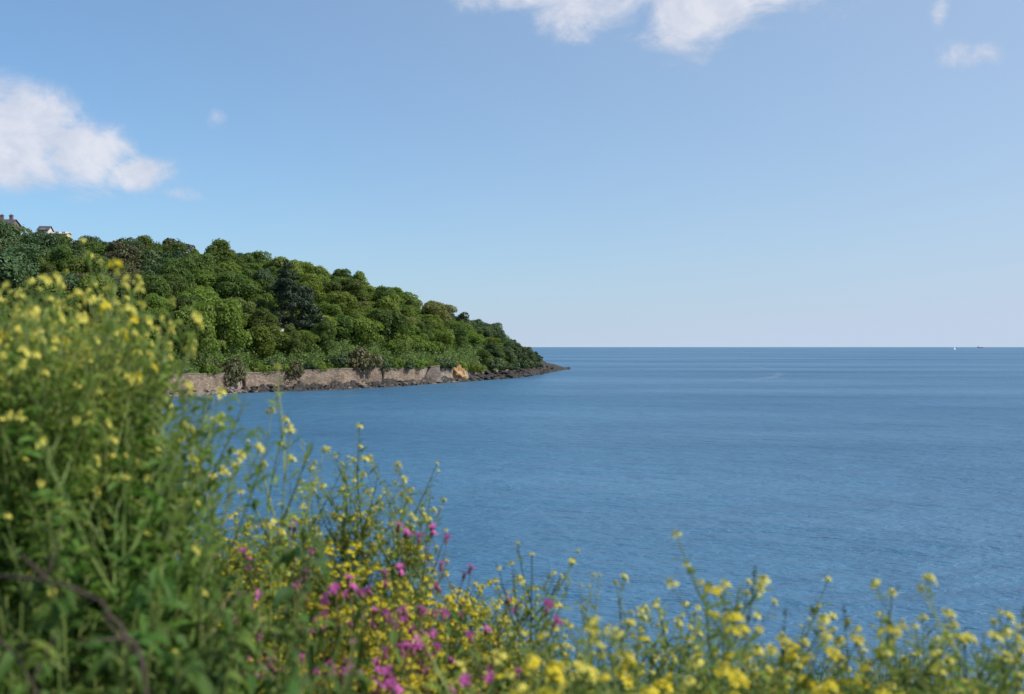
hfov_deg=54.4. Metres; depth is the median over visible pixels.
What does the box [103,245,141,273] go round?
brown tree
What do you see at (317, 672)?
pink flower plant
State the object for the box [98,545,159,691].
leafy plant
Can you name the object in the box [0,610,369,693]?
leafy plant
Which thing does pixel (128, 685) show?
leafy plant
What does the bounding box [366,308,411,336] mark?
broadleaf tree
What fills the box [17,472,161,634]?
budding flower plant
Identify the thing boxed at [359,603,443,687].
dense flower plant
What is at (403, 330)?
broadleaf tree
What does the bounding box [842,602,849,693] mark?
grass plant
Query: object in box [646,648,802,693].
yellow flower plant
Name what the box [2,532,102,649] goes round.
leafy plant
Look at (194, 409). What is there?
budding flower plant
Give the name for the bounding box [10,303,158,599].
yellow flower plant
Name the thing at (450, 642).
dense flower plant
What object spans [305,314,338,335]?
broadleaf tree
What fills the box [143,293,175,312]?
broadleaf tree
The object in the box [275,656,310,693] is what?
leafy plant
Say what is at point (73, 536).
leafy plant
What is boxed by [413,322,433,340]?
broadleaf tree
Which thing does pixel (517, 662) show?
dense flower plant
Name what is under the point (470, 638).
pink flower plant
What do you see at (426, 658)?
dense flower plant
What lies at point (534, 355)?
dark tree
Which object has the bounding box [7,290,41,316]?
broadleaf tree
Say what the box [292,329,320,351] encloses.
broadleaf tree
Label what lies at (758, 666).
yellow flower plant
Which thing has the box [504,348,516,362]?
dark tree
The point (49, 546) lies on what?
budding flower plant
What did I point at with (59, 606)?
leafy plant
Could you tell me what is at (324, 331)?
broadleaf tree
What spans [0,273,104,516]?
yellow flower plant
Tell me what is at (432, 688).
dense flower plant
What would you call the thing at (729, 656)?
yellow flower plant
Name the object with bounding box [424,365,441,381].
grey buttress
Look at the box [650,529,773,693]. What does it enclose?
yellow flower plant
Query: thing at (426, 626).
dense flower plant
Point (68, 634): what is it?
leafy plant
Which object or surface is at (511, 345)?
dark tree
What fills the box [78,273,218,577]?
yellow flower plant
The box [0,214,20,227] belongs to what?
brick house
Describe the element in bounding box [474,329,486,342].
broadleaf tree
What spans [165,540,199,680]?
leafy plant
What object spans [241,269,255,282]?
broadleaf tree
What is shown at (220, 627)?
leafy plant
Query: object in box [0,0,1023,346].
sky
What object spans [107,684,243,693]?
leafy plant
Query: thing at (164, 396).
budding flower plant
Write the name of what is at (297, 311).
broadleaf tree
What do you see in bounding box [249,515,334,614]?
dense flower plant
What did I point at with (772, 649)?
yellow flower plant
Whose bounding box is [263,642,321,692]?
dense flower plant
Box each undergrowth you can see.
[1,271,530,371]
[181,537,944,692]
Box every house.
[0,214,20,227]
[36,226,53,233]
[53,231,71,237]
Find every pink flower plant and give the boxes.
[99,640,396,693]
[118,670,404,693]
[178,608,334,689]
[213,548,408,692]
[232,617,401,693]
[235,522,437,672]
[237,520,465,679]
[237,609,401,693]
[243,648,385,693]
[244,532,451,673]
[245,583,437,692]
[252,570,389,693]
[253,580,390,693]
[256,608,399,693]
[257,605,425,693]
[266,649,277,681]
[289,548,372,693]
[290,648,305,673]
[291,578,303,687]
[300,658,429,692]
[301,561,475,693]
[301,571,467,692]
[313,610,327,687]
[314,663,355,693]
[318,591,328,693]
[319,582,518,693]
[319,606,377,679]
[333,657,352,693]
[344,563,404,689]
[346,620,356,692]
[368,664,382,692]
[378,644,420,692]
[394,642,442,693]
[397,640,433,689]
[414,625,491,682]
[420,598,562,693]
[483,667,521,693]
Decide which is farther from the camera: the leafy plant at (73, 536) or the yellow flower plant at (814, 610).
the yellow flower plant at (814, 610)
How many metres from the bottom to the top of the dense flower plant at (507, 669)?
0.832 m
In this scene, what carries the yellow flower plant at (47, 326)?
on the ground
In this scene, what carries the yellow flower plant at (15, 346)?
on the ground
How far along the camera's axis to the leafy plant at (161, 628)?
1.35 m
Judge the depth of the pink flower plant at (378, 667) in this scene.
2.20 m
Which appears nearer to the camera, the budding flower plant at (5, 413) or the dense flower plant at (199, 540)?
the budding flower plant at (5, 413)
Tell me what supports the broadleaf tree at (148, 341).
on the hill
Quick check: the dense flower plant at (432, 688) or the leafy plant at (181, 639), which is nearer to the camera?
the leafy plant at (181, 639)
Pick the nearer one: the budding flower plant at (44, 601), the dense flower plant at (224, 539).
the budding flower plant at (44, 601)
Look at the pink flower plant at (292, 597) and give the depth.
2.82 m
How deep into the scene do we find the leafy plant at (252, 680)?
1.58 m
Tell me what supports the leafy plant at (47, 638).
on the ground
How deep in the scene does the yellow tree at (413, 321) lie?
343.86 m
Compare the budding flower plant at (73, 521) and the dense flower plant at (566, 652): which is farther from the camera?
the dense flower plant at (566, 652)
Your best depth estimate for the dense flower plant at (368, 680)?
2.24 m
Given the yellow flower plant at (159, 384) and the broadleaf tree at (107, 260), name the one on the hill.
the broadleaf tree at (107, 260)
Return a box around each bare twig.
[0,526,148,693]
[0,628,60,693]
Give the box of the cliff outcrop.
[452,364,468,378]
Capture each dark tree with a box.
[0,220,20,242]
[0,238,31,252]
[0,243,46,270]
[0,249,41,293]
[18,230,62,252]
[55,272,108,301]
[68,244,78,251]
[69,248,87,256]
[78,235,100,242]
[96,240,108,244]
[106,275,124,295]
[116,237,145,252]
[131,249,162,269]
[138,262,164,275]
[156,257,186,271]
[160,249,186,262]
[253,268,277,282]
[455,312,469,322]
[465,320,486,331]
[482,324,497,336]
[483,343,501,355]
[491,322,505,337]
[499,333,506,342]
[500,346,511,356]
[503,342,516,348]
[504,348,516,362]
[508,341,522,354]
[517,352,530,361]
[521,347,533,356]
[529,352,537,361]
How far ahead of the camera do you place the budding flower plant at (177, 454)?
2.10 m
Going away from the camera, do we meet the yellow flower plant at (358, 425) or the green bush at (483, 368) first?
the yellow flower plant at (358, 425)
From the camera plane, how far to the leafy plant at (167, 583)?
1.42 m
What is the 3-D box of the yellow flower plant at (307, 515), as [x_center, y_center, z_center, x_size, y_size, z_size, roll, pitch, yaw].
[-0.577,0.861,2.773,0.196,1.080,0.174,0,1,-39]
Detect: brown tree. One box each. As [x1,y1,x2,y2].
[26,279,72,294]
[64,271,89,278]
[72,240,81,247]
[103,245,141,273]
[105,265,141,280]
[107,240,141,259]
[113,273,134,294]
[162,237,195,252]
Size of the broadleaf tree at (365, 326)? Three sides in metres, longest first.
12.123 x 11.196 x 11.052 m
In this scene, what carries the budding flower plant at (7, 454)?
on the ground
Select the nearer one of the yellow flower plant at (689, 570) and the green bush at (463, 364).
the yellow flower plant at (689, 570)
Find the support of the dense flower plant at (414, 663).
on the ground
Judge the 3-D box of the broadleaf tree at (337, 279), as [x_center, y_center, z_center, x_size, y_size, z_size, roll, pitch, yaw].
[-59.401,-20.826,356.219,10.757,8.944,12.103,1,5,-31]
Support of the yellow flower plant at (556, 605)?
on the ground
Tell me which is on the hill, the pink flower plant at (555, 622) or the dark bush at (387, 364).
the dark bush at (387, 364)
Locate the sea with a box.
[148,347,1023,693]
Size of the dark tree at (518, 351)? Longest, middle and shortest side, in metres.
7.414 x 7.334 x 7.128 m
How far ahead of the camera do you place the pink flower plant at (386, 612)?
2.21 m
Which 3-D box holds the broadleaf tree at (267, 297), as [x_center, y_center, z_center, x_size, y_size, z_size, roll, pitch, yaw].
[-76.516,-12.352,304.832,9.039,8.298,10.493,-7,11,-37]
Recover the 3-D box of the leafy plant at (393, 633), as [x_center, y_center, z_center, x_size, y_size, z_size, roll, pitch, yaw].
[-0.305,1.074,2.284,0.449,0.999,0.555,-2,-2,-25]
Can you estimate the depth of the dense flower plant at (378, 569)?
3.07 m
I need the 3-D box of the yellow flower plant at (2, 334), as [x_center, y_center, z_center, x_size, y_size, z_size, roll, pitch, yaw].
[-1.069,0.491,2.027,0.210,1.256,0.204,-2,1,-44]
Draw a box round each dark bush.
[170,365,190,375]
[261,358,285,370]
[303,361,319,369]
[324,352,350,367]
[376,356,391,372]
[401,360,415,368]
[433,358,447,368]
[442,359,457,367]
[485,357,503,369]
[498,363,512,370]
[506,361,520,370]
[517,359,529,368]
[527,361,533,368]
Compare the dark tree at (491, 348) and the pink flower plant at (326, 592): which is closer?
the pink flower plant at (326, 592)
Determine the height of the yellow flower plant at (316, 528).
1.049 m
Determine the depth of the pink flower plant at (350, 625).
2.35 m
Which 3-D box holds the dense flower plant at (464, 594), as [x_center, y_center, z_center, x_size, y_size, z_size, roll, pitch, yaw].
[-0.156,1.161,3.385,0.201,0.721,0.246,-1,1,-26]
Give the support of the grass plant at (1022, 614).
on the ground
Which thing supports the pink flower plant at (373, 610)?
on the ground
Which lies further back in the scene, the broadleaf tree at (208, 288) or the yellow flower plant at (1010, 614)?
the broadleaf tree at (208, 288)
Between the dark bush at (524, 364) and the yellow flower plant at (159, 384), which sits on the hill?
the dark bush at (524, 364)
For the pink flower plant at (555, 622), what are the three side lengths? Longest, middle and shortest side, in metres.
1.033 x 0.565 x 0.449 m
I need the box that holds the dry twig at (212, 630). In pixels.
[196,591,233,660]
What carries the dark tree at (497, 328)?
on the hill
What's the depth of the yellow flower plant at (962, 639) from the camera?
1.70 m
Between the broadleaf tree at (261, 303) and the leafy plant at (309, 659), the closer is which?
the leafy plant at (309, 659)
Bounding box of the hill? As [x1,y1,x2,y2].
[2,269,569,397]
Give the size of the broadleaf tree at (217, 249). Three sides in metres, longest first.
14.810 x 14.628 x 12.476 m
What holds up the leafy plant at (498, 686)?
on the ground
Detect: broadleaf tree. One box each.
[0,221,33,238]
[0,289,11,317]
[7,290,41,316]
[30,261,59,287]
[31,280,75,306]
[33,253,46,264]
[34,290,79,324]
[41,243,77,272]
[58,235,75,248]
[66,252,107,276]
[72,273,117,321]
[74,241,110,255]
[79,256,114,273]
[98,324,154,354]
[106,301,154,331]
[115,298,149,310]
[121,274,164,299]
[129,274,172,304]
[135,235,161,248]
[136,325,171,354]
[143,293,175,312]
[147,241,185,256]
[150,310,177,335]
[159,256,197,290]
[161,273,188,296]
[163,294,202,311]
[166,301,220,359]
[177,287,221,310]
[186,252,214,274]
[188,249,200,254]
[189,285,218,299]
[193,268,217,289]
[203,238,237,265]
[207,272,258,301]
[210,297,252,349]
[211,266,234,275]
[216,261,242,279]
[221,257,234,263]
[230,313,250,330]
[233,257,246,265]
[234,279,261,301]
[237,262,261,270]
[240,250,272,263]
[240,325,288,355]
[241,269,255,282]
[246,307,282,336]
[249,293,274,308]
[250,298,273,313]
[253,278,278,297]
[261,259,276,268]
[262,266,277,275]
[271,264,303,280]
[274,281,311,300]
[281,324,306,353]
[289,304,321,319]
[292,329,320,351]
[294,259,313,272]
[297,272,327,302]
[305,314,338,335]
[307,265,329,278]
[310,320,336,349]
[318,275,328,295]
[318,301,342,317]
[320,291,357,316]
[322,278,370,301]
[330,269,352,280]
[332,277,355,292]
[332,314,359,339]
[344,309,373,318]
[348,316,384,348]
[351,270,368,286]
[352,313,363,318]
[356,286,374,297]
[356,305,373,312]
[357,288,372,301]
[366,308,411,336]
[368,284,399,309]
[375,293,400,312]
[392,315,410,335]
[393,287,406,304]
[400,298,419,313]
[400,306,419,322]
[401,291,422,308]
[404,305,420,315]
[406,325,420,335]
[410,333,429,348]
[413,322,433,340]
[421,300,435,314]
[421,318,443,330]
[423,314,443,326]
[429,329,454,349]
[442,327,454,341]
[448,322,469,345]
[459,322,474,331]
[465,330,484,343]
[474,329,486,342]
[476,349,490,362]
[485,337,501,345]
[491,347,505,361]
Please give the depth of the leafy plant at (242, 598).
1.63 m
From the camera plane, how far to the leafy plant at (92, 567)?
1.52 m
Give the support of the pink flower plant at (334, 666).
on the ground
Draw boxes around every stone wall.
[97,373,228,392]
[243,368,381,387]
[382,367,421,380]
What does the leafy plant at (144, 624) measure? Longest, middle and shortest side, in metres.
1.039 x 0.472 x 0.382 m
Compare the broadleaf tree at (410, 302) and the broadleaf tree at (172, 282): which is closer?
the broadleaf tree at (172, 282)
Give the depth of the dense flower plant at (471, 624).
2.84 m
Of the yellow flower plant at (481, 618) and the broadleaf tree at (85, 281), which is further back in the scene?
the broadleaf tree at (85, 281)
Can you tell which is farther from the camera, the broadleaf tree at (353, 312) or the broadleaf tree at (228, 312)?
the broadleaf tree at (353, 312)
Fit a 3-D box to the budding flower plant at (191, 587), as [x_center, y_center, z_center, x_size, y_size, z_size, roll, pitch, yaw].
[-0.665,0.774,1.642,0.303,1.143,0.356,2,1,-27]
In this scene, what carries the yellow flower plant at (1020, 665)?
on the ground
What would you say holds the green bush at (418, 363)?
on the hill
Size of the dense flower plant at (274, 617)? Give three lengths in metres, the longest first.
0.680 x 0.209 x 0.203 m
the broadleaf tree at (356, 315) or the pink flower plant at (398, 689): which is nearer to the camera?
the pink flower plant at (398, 689)
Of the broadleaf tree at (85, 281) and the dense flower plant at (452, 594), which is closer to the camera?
the dense flower plant at (452, 594)
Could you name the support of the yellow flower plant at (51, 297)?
on the ground
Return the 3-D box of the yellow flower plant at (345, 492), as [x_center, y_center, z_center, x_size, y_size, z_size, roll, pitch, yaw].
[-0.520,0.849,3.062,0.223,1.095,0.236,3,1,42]
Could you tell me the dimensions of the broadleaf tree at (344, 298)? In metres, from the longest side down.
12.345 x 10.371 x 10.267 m
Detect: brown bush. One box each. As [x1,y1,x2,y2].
[218,356,246,386]
[282,360,304,379]
[347,346,383,372]
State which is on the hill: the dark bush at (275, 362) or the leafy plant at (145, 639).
the dark bush at (275, 362)
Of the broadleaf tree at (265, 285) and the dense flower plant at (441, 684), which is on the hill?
the broadleaf tree at (265, 285)
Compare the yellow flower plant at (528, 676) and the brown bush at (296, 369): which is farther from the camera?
the brown bush at (296, 369)
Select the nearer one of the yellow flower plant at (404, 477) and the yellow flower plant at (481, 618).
the yellow flower plant at (481, 618)
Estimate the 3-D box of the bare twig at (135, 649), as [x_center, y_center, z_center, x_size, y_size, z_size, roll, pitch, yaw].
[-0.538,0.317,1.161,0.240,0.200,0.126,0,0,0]
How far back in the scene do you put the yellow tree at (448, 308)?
384.66 m
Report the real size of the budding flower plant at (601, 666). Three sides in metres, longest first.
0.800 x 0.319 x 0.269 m
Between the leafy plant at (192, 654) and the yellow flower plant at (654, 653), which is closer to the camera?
the leafy plant at (192, 654)
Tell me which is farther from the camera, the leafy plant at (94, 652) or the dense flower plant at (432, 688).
the dense flower plant at (432, 688)
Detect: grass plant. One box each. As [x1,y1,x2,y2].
[512,571,522,683]
[618,597,625,689]
[739,564,757,693]
[780,607,786,680]
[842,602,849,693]
[962,628,966,677]
[1016,605,1023,692]
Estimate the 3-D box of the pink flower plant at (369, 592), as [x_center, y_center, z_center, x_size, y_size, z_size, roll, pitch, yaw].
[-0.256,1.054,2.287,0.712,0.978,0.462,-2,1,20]
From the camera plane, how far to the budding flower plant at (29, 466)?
1.91 m
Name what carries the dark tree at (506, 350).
on the hill
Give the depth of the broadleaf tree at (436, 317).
365.48 m
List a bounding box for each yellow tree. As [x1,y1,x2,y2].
[234,297,256,313]
[271,256,301,268]
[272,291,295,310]
[352,301,370,308]
[405,317,417,325]
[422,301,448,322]
[440,304,457,320]
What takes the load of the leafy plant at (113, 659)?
on the ground
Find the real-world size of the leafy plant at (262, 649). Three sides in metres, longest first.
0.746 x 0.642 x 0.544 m
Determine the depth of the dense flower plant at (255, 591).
3.00 m
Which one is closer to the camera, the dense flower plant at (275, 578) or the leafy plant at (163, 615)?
the leafy plant at (163, 615)
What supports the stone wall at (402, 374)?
on the hill
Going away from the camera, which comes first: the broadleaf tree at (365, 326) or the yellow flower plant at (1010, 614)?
the yellow flower plant at (1010, 614)
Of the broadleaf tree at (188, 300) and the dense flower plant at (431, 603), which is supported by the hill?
the broadleaf tree at (188, 300)
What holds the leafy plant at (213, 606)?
on the ground
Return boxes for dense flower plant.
[187,538,227,603]
[196,526,238,578]
[199,539,254,666]
[209,507,259,580]
[209,560,236,624]
[214,576,296,679]
[216,537,250,597]
[218,550,240,625]
[218,581,265,631]
[219,542,277,617]
[221,527,265,587]
[221,557,255,590]
[221,563,286,649]
[225,546,287,616]
[226,508,295,618]
[234,571,276,677]
[242,571,283,647]
[248,647,317,693]
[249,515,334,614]
[251,531,313,646]
[252,592,328,693]
[253,616,289,678]
[254,539,324,654]
[257,656,306,690]
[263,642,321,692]
[266,515,323,635]
[273,590,339,665]
[277,555,368,667]
[283,604,348,681]
[285,525,359,663]
[292,563,345,646]
[294,518,383,649]
[301,670,356,693]
[302,566,375,660]
[302,650,413,693]
[306,568,379,665]
[313,501,394,603]
[313,511,376,651]
[318,558,414,674]
[322,606,393,692]
[325,580,422,691]
[326,571,411,693]
[331,584,424,693]
[338,583,397,664]
[342,628,417,685]
[350,532,433,642]
[355,674,424,693]
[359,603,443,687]
[359,641,432,692]
[359,645,453,693]
[360,663,413,693]
[363,654,406,693]
[365,535,439,662]
[367,631,436,691]
[369,536,439,650]
[375,598,436,665]
[381,604,452,693]
[383,545,469,650]
[389,650,451,689]
[391,589,454,662]
[398,643,467,693]
[402,660,461,693]
[416,646,482,693]
[420,604,472,680]
[421,673,464,693]
[423,584,480,688]
[427,580,480,668]
[432,628,479,691]
[433,597,496,674]
[441,585,490,670]
[453,620,523,693]
[457,592,511,678]
[459,611,515,686]
[462,642,501,692]
[464,607,538,690]
[466,574,529,684]
[466,643,531,693]
[468,639,521,690]
[475,678,550,693]
[486,635,538,682]
[501,661,592,693]
[514,663,580,693]
[521,632,567,688]
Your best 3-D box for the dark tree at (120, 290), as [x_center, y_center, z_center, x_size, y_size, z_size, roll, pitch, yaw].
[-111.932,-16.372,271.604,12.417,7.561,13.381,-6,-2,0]
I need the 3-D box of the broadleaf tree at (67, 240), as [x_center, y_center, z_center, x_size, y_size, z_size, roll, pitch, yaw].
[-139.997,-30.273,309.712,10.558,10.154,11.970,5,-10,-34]
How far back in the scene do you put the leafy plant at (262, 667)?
1.42 m
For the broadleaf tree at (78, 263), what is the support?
on the hill
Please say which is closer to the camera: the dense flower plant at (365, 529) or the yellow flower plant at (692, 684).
the yellow flower plant at (692, 684)
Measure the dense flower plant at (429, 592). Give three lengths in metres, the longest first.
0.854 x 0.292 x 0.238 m
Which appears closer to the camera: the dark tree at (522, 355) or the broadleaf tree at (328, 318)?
the broadleaf tree at (328, 318)
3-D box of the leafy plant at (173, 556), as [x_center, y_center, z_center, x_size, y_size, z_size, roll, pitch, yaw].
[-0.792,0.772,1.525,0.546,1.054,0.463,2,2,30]
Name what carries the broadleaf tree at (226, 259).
on the hill
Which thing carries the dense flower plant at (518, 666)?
on the ground
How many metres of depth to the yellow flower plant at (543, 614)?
2.49 m
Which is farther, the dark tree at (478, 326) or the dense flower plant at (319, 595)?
the dark tree at (478, 326)
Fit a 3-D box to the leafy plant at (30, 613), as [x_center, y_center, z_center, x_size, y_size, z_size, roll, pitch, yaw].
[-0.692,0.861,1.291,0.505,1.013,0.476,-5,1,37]
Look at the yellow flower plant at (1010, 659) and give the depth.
1.86 m
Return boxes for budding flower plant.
[0,296,143,674]
[0,316,45,607]
[0,330,38,559]
[0,344,102,663]
[0,376,97,690]
[0,392,106,615]
[0,396,77,598]
[0,420,173,688]
[0,422,117,691]
[0,461,128,693]
[0,473,67,689]
[1,421,212,693]
[4,431,147,589]
[11,281,72,355]
[11,428,151,633]
[15,475,100,649]
[16,404,200,693]
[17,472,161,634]
[21,482,217,693]
[28,387,206,688]
[30,378,133,576]
[32,348,137,581]
[44,444,163,629]
[50,388,184,632]
[52,389,147,605]
[56,328,151,459]
[69,366,182,593]
[74,353,179,629]
[74,404,236,673]
[88,352,197,635]
[89,371,179,539]
[89,416,200,692]
[95,293,211,633]
[99,443,227,687]
[108,419,192,627]
[120,421,279,693]
[139,423,205,611]
[147,393,232,589]
[158,387,249,647]
[558,660,613,687]
[586,664,669,693]
[808,664,936,693]
[838,677,918,693]
[907,636,1023,693]
[949,679,982,693]
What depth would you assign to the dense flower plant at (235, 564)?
3.13 m
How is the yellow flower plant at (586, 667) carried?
on the ground
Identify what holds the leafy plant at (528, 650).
on the ground
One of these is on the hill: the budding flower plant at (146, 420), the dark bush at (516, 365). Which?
the dark bush at (516, 365)
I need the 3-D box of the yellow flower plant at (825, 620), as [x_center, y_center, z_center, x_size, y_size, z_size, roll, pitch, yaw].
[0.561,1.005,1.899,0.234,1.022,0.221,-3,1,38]
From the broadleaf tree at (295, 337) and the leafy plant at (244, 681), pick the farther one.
the broadleaf tree at (295, 337)
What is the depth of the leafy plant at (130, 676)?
1.40 m
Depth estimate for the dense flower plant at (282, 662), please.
2.43 m
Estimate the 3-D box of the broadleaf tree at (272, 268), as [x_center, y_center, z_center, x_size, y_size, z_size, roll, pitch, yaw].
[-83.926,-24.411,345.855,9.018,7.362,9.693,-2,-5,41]
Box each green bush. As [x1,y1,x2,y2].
[198,364,221,375]
[249,362,271,373]
[275,363,289,370]
[311,361,329,371]
[325,362,339,371]
[368,301,380,308]
[380,338,411,352]
[388,334,413,347]
[389,358,404,368]
[409,358,427,368]
[412,339,418,347]
[416,314,426,320]
[422,359,440,365]
[424,340,439,351]
[427,333,438,342]
[432,341,444,350]
[442,318,454,327]
[455,360,467,368]
[466,361,481,372]
[478,365,487,371]
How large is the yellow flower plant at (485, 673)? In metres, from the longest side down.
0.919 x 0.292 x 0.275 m
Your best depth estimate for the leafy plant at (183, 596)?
1.39 m
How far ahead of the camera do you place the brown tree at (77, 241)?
311.87 m
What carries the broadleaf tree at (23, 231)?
on the hill
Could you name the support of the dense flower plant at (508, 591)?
on the ground
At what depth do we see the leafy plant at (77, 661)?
1.46 m
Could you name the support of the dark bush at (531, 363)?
on the hill
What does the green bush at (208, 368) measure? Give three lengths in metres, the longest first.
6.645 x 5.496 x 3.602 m
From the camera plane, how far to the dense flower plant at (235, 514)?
3.38 m
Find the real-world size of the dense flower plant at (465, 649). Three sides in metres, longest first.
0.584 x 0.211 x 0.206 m
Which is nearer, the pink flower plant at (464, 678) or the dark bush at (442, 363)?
the pink flower plant at (464, 678)
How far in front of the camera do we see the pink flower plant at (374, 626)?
2.25 m
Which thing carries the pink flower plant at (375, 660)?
on the ground
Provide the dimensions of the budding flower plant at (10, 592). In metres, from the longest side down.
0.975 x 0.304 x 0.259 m
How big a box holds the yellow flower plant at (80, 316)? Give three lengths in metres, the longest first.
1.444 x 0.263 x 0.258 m
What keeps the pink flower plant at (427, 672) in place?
on the ground
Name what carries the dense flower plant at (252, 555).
on the ground
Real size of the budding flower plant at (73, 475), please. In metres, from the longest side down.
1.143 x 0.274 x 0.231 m
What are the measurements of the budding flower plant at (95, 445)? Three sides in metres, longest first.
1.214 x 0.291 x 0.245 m
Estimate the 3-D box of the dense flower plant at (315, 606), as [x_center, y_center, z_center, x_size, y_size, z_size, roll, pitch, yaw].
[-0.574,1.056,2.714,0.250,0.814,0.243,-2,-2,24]
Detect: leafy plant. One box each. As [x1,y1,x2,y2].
[0,493,179,689]
[0,527,107,683]
[0,533,230,693]
[0,574,170,693]
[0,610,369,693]
[0,618,176,693]
[0,629,202,693]
[1,531,98,657]
[2,511,183,693]
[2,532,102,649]
[2,587,193,691]
[3,581,56,681]
[3,620,251,693]
[4,546,182,693]
[5,595,232,693]
[7,487,280,693]
[7,604,291,693]
[8,571,345,693]
[10,528,99,693]
[17,639,301,693]
[18,528,324,693]
[18,546,279,693]
[18,586,329,693]
[23,670,48,693]
[24,553,251,693]
[24,618,337,693]
[27,556,260,693]
[30,547,370,693]
[32,637,135,693]
[33,511,129,682]
[33,561,209,693]
[33,570,201,693]
[34,589,278,693]
[35,584,223,693]
[45,482,91,636]
[45,641,193,693]
[55,553,308,693]
[56,542,110,687]
[63,572,119,693]
[63,626,98,688]
[71,589,173,686]
[71,636,93,693]
[74,573,217,693]
[74,607,169,693]
[77,635,298,693]
[79,647,114,693]
[84,619,113,633]
[85,561,213,689]
[86,629,142,693]
[90,532,221,693]
[94,619,142,693]
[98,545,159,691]
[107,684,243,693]
[125,570,249,693]
[125,660,166,693]
[126,627,188,693]
[130,548,331,693]
[130,584,206,666]
[131,622,171,691]
[135,596,175,693]
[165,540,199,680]
[171,619,332,693]
[187,593,317,651]
[188,570,255,693]
[197,614,243,693]
[198,588,255,693]
[217,652,245,669]
[226,588,399,666]
[226,589,349,693]
[227,571,418,662]
[252,612,391,677]
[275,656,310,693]
[278,606,382,693]
[278,618,479,693]
[287,604,415,687]
[331,610,467,692]
[366,642,563,692]
[488,679,513,693]
[493,677,516,692]
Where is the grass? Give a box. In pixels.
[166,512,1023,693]
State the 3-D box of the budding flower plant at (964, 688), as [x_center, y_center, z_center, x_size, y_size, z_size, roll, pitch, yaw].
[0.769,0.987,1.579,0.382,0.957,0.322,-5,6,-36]
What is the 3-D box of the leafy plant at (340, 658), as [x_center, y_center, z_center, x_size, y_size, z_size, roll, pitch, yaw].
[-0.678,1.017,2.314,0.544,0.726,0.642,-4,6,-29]
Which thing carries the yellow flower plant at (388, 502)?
on the ground
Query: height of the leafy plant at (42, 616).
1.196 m
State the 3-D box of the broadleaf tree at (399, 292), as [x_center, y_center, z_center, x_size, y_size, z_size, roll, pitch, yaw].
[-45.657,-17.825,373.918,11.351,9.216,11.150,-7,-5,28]
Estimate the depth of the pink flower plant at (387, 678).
1.73 m
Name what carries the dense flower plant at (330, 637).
on the ground
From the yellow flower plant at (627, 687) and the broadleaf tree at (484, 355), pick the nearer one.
the yellow flower plant at (627, 687)
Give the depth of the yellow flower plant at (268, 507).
2.62 m
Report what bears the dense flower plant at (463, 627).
on the ground
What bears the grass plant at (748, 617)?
on the ground
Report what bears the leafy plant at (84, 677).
on the ground
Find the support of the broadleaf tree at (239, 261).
on the hill
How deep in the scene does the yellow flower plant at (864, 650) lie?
2.15 m
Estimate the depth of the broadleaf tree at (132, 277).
278.41 m
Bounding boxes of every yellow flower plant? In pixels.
[0,269,68,356]
[0,272,102,542]
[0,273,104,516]
[0,275,43,529]
[0,280,116,585]
[0,281,152,670]
[0,304,67,530]
[0,326,89,652]
[0,332,36,487]
[0,357,74,604]
[0,392,78,562]
[3,327,28,567]
[6,289,87,423]
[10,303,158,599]
[10,318,92,432]
[11,309,68,373]
[35,257,157,554]
[44,308,129,415]
[53,287,163,435]
[55,315,157,535]
[57,311,91,356]
[64,323,172,503]
[68,341,155,410]
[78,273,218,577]
[80,236,173,468]
[109,320,201,533]
[136,387,264,630]
[158,411,235,611]
[174,437,249,600]
[238,416,306,677]
[245,361,328,667]
[270,453,349,663]
[276,460,342,612]
[298,446,391,606]
[303,459,379,617]
[320,422,388,631]
[353,455,430,626]
[353,475,436,640]
[361,509,438,630]
[366,459,439,603]
[369,680,461,693]
[378,461,447,627]
[384,552,432,628]
[386,574,432,653]
[401,633,449,693]
[440,660,465,693]
[445,649,507,693]
[457,659,546,693]
[466,660,503,693]
[467,586,532,693]
[471,594,539,693]
[474,541,572,678]
[489,549,579,689]
[490,670,507,693]
[500,601,569,691]
[503,643,603,693]
[509,627,637,693]
[521,613,603,693]
[524,616,736,693]
[543,619,654,693]
[546,571,633,693]
[560,574,646,693]
[567,606,674,693]
[568,642,604,693]
[572,622,763,693]
[579,574,667,693]
[595,619,683,693]
[597,660,744,693]
[630,633,720,693]
[639,598,719,693]
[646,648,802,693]
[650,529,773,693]
[662,650,733,693]
[663,584,809,693]
[664,576,761,693]
[671,574,781,693]
[679,618,723,683]
[697,580,844,693]
[703,652,789,692]
[710,608,864,693]
[716,615,811,693]
[718,648,798,693]
[746,612,848,693]
[753,650,810,693]
[763,575,851,693]
[769,686,777,692]
[795,658,876,693]
[801,624,914,693]
[818,578,952,692]
[821,654,889,693]
[823,626,921,690]
[838,654,942,693]
[853,625,1011,693]
[866,607,977,693]
[874,649,993,693]
[877,573,1023,693]
[896,620,1023,691]
[918,640,1023,693]
[927,606,1023,693]
[933,655,1023,693]
[937,611,1023,693]
[938,627,1023,693]
[952,654,1021,692]
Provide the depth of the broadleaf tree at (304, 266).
366.76 m
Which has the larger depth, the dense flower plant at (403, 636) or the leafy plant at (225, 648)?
the dense flower plant at (403, 636)
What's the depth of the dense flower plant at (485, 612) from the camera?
2.84 m
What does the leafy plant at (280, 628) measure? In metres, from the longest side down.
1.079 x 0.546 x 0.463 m
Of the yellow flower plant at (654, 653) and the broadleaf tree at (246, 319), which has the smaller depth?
the yellow flower plant at (654, 653)
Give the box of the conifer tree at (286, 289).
[268,259,325,328]
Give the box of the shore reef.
[174,365,570,397]
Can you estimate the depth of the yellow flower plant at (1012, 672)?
1.62 m
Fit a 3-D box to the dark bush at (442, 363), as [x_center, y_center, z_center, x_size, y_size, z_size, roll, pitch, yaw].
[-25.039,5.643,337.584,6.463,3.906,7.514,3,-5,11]

